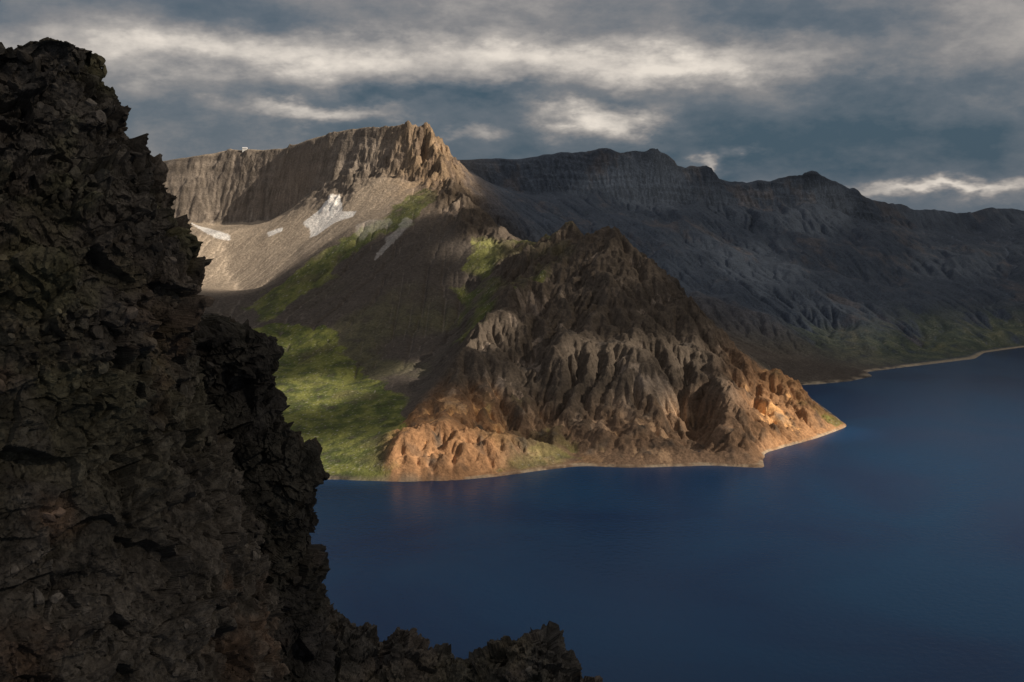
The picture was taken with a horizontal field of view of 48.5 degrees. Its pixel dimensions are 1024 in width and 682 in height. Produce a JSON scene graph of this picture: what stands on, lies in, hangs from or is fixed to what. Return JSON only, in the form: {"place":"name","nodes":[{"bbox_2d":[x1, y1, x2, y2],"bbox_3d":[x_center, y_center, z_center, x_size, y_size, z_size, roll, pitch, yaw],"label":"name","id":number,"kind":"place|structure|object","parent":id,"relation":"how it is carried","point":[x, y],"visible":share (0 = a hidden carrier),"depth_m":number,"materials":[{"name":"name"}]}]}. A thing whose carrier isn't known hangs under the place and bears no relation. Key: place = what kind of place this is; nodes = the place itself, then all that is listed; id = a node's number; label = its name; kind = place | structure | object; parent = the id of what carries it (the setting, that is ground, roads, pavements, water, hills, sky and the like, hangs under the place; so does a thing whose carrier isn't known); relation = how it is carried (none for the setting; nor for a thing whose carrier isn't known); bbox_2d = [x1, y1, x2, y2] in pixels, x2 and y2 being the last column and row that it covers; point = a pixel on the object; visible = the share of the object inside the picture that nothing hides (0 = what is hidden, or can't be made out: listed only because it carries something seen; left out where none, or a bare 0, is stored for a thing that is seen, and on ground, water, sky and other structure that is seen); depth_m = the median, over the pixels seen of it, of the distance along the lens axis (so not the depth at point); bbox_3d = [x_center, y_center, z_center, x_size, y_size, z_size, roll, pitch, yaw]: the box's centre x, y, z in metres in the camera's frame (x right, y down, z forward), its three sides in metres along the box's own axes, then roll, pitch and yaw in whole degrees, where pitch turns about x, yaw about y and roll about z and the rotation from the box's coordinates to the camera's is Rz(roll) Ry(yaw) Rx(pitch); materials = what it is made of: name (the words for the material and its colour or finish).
{"place":"outdoors","nodes":[
{"label":"outdoors","id":0,"kind":"place"},
{"bbox_2d":[0,37,287,681],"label":"rocky cliff","id":1,"kind":"structure","parent":0,"point":[62,442],"depth_m":45.26,"materials":[{"name":"black stone"}]},
{"bbox_2d":[0,39,600,681],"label":"loose rocks","id":2,"kind":"object","parent":1,"relation":"on","point":[96,331],"visible":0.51,"depth_m":46.20,"materials":[{"name":"black stone"}]},
{"bbox_2d":[192,313,338,681],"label":"rock buttress","id":3,"kind":"object","parent":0,"point":[290,464],"visible":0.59,"depth_m":59.58,"materials":[{"name":"black stone"}]},
{"bbox_2d":[326,601,602,681],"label":"rocky spur","id":4,"kind":"structure","parent":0,"point":[557,661],"depth_m":86.53,"materials":[{"name":"black stone"}]},
{"bbox_2d":[0,0,1023,212],"label":"sky","id":5,"kind":"structure","parent":0,"point":[915,104],"materials":[{"name":"grey"}]},
{"bbox_2d":[163,120,1023,481],"bbox_3d":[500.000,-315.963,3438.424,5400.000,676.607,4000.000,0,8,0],"label":"caldera mountains","id":6,"kind":"structure","parent":0,"point":[419,302],"depth_m":2816.75,"materials":[{"name":"brown stone"}]},
{"bbox_2d":[309,347,1023,681],"bbox_3d":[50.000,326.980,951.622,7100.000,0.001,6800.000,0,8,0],"label":"lake","id":7,"kind":"structure","parent":0,"point":[879,537],"depth_m":1425.40,"materials":[{"name":"liquid"}]}
]}

